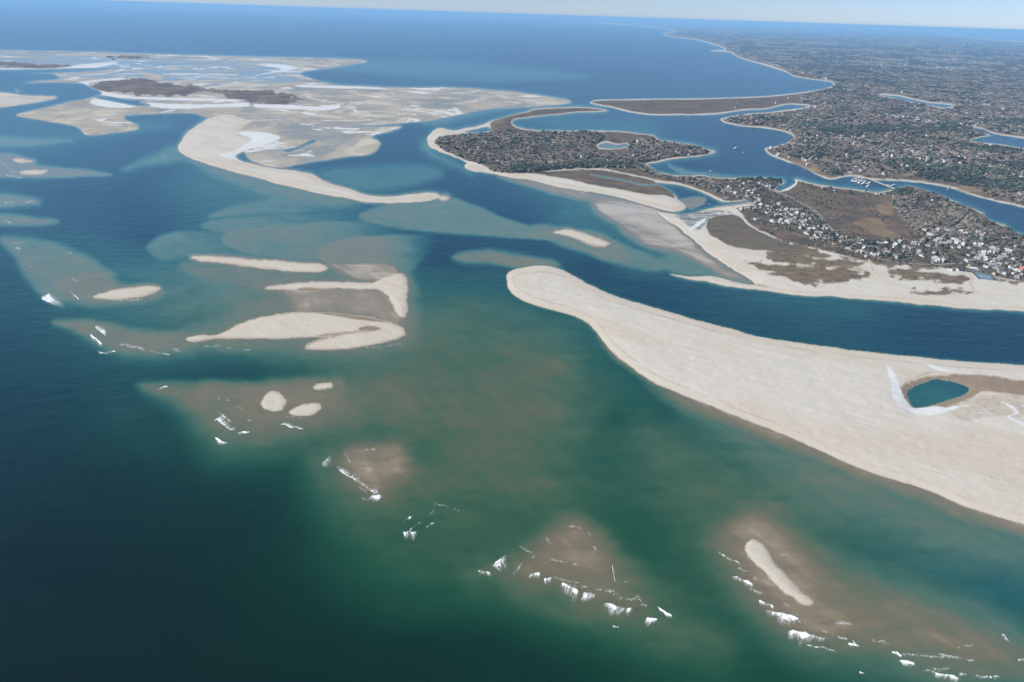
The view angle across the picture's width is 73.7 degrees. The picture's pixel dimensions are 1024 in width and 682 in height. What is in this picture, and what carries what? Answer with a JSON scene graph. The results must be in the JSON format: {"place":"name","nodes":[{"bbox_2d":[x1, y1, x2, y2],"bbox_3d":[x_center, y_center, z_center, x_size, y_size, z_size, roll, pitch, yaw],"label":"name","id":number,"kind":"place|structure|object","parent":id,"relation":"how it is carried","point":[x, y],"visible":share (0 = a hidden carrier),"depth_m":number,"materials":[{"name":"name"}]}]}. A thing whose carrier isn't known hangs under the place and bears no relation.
{"place":"outdoors","nodes":[
{"label":"outdoors","id":0,"kind":"place"},
{"bbox_2d":[178,115,439,202],"bbox_3d":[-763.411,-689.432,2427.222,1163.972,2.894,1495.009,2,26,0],"label":"hook island","id":1,"kind":"structure","parent":0,"point":[219,141],"depth_m":2221.15,"materials":[{"name":"beige sand"}]},
{"bbox_2d":[0,1,1023,681],"bbox_3d":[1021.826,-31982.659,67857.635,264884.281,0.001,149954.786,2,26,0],"label":"sea","id":2,"kind":"structure","parent":0,"point":[152,529],"depth_m":826.18,"materials":[{"name":"liquid"}]},
{"bbox_2d":[14,159,29,161],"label":"sandbar","id":3,"kind":"structure","parent":2,"relation":"in","point":[19,160],"depth_m":2097.99,"materials":[{"name":"beige sand"}]},
{"bbox_2d":[0,92,55,106],"bbox_3d":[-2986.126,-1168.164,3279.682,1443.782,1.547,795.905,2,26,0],"label":"sand tongue","id":4,"kind":"object","parent":2,"relation":"in","point":[8,99],"visible":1,"depth_m":3374.04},
{"bbox_2d":[21,170,45,173],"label":"sandbar","id":5,"kind":"structure","parent":2,"relation":"in","point":[33,172],"depth_m":1961.13,"materials":[{"name":"beige sand"}]},
{"bbox_2d":[42,294,57,303],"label":"breaking wave","id":6,"kind":"object","parent":2,"relation":"on","point":[48,297],"visible":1,"depth_m":1135.59,"materials":[{"name":"white liquid"}]},
{"bbox_2d":[94,286,158,298],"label":"sandbar","id":7,"kind":"structure","parent":2,"relation":"in","point":[130,293],"depth_m":1168.51,"materials":[{"name":"beige sand"}]},
{"bbox_2d":[216,417,233,429],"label":"breaking wave","id":8,"kind":"object","parent":2,"relation":"on","point":[219,419],"visible":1,"depth_m":815.65,"materials":[{"name":"white liquid"}]},
{"bbox_2d":[191,256,326,271],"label":"sandbar","id":9,"kind":"structure","parent":2,"relation":"in","point":[281,265],"depth_m":1319.99,"materials":[{"name":"beige sand"}]},
{"bbox_2d":[261,392,284,410],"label":"sandbar","id":10,"kind":"structure","parent":2,"relation":"in","point":[268,402],"depth_m":860.61,"materials":[{"name":"beige sand"}]},
{"bbox_2d":[0,51,569,166],"bbox_3d":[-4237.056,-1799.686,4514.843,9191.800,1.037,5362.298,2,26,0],"label":"tidal flat","id":11,"kind":"structure","parent":2,"relation":"in","point":[287,102],"depth_m":3734.62,"materials":[{"name":"beige sand"}]},
{"bbox_2d":[187,313,403,348],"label":"sandbar","id":12,"kind":"structure","parent":2,"relation":"in","point":[342,331],"depth_m":1055.93,"materials":[{"name":"beige sand"}]},
{"bbox_2d":[290,404,319,414],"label":"sandbar","id":13,"kind":"structure","parent":2,"relation":"in","point":[309,409],"depth_m":846.20,"materials":[{"name":"beige sand"}]},
{"bbox_2d":[314,383,331,388],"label":"sandbar","id":14,"kind":"structure","parent":2,"relation":"in","point":[324,385],"depth_m":900.18,"materials":[{"name":"beige sand"}]},
{"bbox_2d":[266,274,407,316],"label":"sandbar","id":15,"kind":"structure","parent":2,"relation":"in","point":[394,288],"depth_m":1221.61,"materials":[{"name":"beige sand"}]},
{"bbox_2d":[339,469,376,492],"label":"breaking wave","id":16,"kind":"object","parent":2,"relation":"on","point":[342,471],"visible":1,"depth_m":728.19,"materials":[{"name":"white liquid"}]},
{"bbox_2d":[494,556,504,567],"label":"breaking wave","id":17,"kind":"object","parent":2,"relation":"on","point":[497,563],"visible":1,"depth_m":619.76,"materials":[{"name":"white liquid"}]},
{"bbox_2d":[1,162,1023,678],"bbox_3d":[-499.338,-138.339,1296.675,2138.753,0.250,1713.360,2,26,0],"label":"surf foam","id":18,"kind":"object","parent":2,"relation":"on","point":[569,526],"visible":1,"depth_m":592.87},
{"bbox_2d":[562,583,577,593],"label":"breaking wave","id":19,"kind":"object","parent":2,"relation":"on","point":[575,590],"visible":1,"depth_m":593.16,"materials":[{"name":"white liquid"}]},
{"bbox_2d":[554,229,607,245],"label":"sandbar","id":20,"kind":"structure","parent":2,"relation":"in","point":[591,240],"depth_m":1537.83,"materials":[{"name":"beige sand"}]},
{"bbox_2d":[606,603,630,611],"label":"breaking wave","id":21,"kind":"object","parent":2,"relation":"on","point":[614,607],"visible":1,"depth_m":576.58,"materials":[{"name":"white liquid"}]},
{"bbox_2d":[646,617,656,622],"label":"breaking wave","id":22,"kind":"object","parent":2,"relation":"on","point":[650,619],"visible":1,"depth_m":566.18,"materials":[{"name":"white liquid"}]},
{"bbox_2d":[745,540,812,604],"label":"sandbar","id":23,"kind":"structure","parent":2,"relation":"in","point":[758,554],"depth_m":621.16,"materials":[{"name":"beige sand"}]},
{"bbox_2d":[772,611,797,620],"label":"breaking wave","id":24,"kind":"object","parent":2,"relation":"on","point":[783,615],"visible":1,"depth_m":573.15,"materials":[{"name":"white liquid"}]},
{"bbox_2d":[790,630,820,638],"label":"breaking wave","id":25,"kind":"object","parent":2,"relation":"on","point":[803,635],"visible":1,"depth_m":556.96,"materials":[{"name":"white liquid"}]},
{"bbox_2d":[900,660,913,664],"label":"breaking wave","id":26,"kind":"object","parent":2,"relation":"on","point":[906,661],"visible":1,"depth_m":535.55,"materials":[{"name":"white liquid"}]},
{"bbox_2d":[927,669,958,678],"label":"breaking wave","id":27,"kind":"object","parent":2,"relation":"on","point":[951,676],"visible":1,"depth_m":525.52,"materials":[{"name":"white liquid"}]},
{"bbox_2d":[0,0,1023,32],"label":"sky","id":28,"kind":"structure","parent":0,"point":[1003,16],"materials":[{"name":"blue"}]},
{"bbox_2d":[529,154,748,197],"bbox_3d":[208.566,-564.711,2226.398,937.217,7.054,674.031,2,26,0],"label":"road","id":29,"kind":"structure","parent":0,"point":[653,168],"depth_m":2283.65,"materials":[{"name":"grey asphalt"}]},
{"bbox_2d":[427,107,1023,310],"bbox_3d":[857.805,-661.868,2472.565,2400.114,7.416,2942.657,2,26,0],"label":"harbour neck","id":30,"kind":"object","parent":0,"point":[733,238],"visible":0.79,"depth_m":1590.49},
{"bbox_2d":[434,129,1023,266],"bbox_3d":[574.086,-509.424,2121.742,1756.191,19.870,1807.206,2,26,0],"label":"woodland","id":31,"kind":"object","parent":30,"relation":"on","point":[560,144],"visible":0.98,"depth_m":2277.37,"materials":[{"name":"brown plant"}]},
{"bbox_2d":[839,234,847,238],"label":"house","id":32,"kind":"structure","parent":30,"relation":"on","point":[843,236],"depth_m":1582.85,"materials":[{"name":"grey"}]},
{"bbox_2d":[935,257,945,261],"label":"house","id":33,"kind":"structure","parent":30,"relation":"on","point":[940,259],"depth_m":1445.45,"materials":[{"name":"brick"}]},
{"bbox_2d":[942,226,950,230],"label":"house","id":34,"kind":"structure","parent":30,"relation":"on","point":[947,228],"depth_m":1657.72,"materials":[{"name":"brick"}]},
{"bbox_2d":[969,268,994,279],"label":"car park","id":35,"kind":"structure","parent":30,"relation":"on","point":[978,275],"depth_m":1372.01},
{"bbox_2d":[987,249,995,253],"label":"house","id":36,"kind":"structure","parent":30,"relation":"on","point":[993,251],"depth_m":1501.31,"materials":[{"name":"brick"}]},
{"bbox_2d":[499,108,1023,288],"bbox_3d":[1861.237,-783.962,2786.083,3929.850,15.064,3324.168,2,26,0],"label":"houses","id":37,"kind":"structure","parent":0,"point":[910,253],"depth_m":1631.43,"materials":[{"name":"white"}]},
{"bbox_2d":[506,265,1023,523],"bbox_3d":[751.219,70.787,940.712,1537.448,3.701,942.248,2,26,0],"label":"barrier spit","id":38,"kind":"structure","parent":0,"point":[855,408],"depth_m":923.51,"materials":[{"name":"beige sand"}]},
{"bbox_2d":[590,19,1023,207],"bbox_3d":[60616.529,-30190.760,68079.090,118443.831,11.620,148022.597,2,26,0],"label":"mainland","id":39,"kind":"structure","parent":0,"point":[766,42],"depth_m":10554.40,"materials":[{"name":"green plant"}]},
{"bbox_2d":[674,29,1023,177],"bbox_3d":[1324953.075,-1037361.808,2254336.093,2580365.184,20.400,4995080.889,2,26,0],"label":"houses","id":40,"kind":"structure","parent":39,"relation":"on","point":[883,154],"depth_m":3483.50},
{"bbox_2d":[726,70,1023,200],"bbox_3d":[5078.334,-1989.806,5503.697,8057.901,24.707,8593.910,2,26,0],"label":"woodland","id":41,"kind":"object","parent":39,"relation":"on","point":[824,124],"visible":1,"depth_m":3355.69,"materials":[{"name":"brown plant"}]},
{"bbox_2d":[867,178,893,188],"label":"timber bridge","id":42,"kind":"structure","parent":39,"relation":"on","point":[881,183],"depth_m":2140.82,"materials":[{"name":"grey wood"}]},
{"bbox_2d":[765,187,905,255],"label":"road","id":43,"kind":"structure","parent":0,"point":[829,227],"depth_m":1783.69,"materials":[{"name":"grey asphalt"}]},
{"bbox_2d":[868,259,880,276],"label":"path","id":44,"kind":"structure","parent":0,"point":[872,268],"depth_m":1394.13,"materials":[{"name":"beige sand"}]},
{"bbox_2d":[750,203,1012,264],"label":"road","id":45,"kind":"structure","parent":0,"point":[888,260],"depth_m":1453.43,"materials":[{"name":"grey asphalt"}]},
{"bbox_2d":[931,214,969,263],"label":"road","id":46,"kind":"structure","parent":0,"point":[942,235],"depth_m":1626.00,"materials":[{"name":"grey asphalt"}]},
{"bbox_2d":[968,264,976,290],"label":"path","id":47,"kind":"structure","parent":0,"point":[970,280],"depth_m":1344.13,"materials":[{"name":"beige sand"}]},
{"bbox_2d":[974,240,1001,259],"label":"road","id":48,"kind":"structure","parent":0,"point":[985,245],"depth_m":1542.62,"materials":[{"name":"grey asphalt"}]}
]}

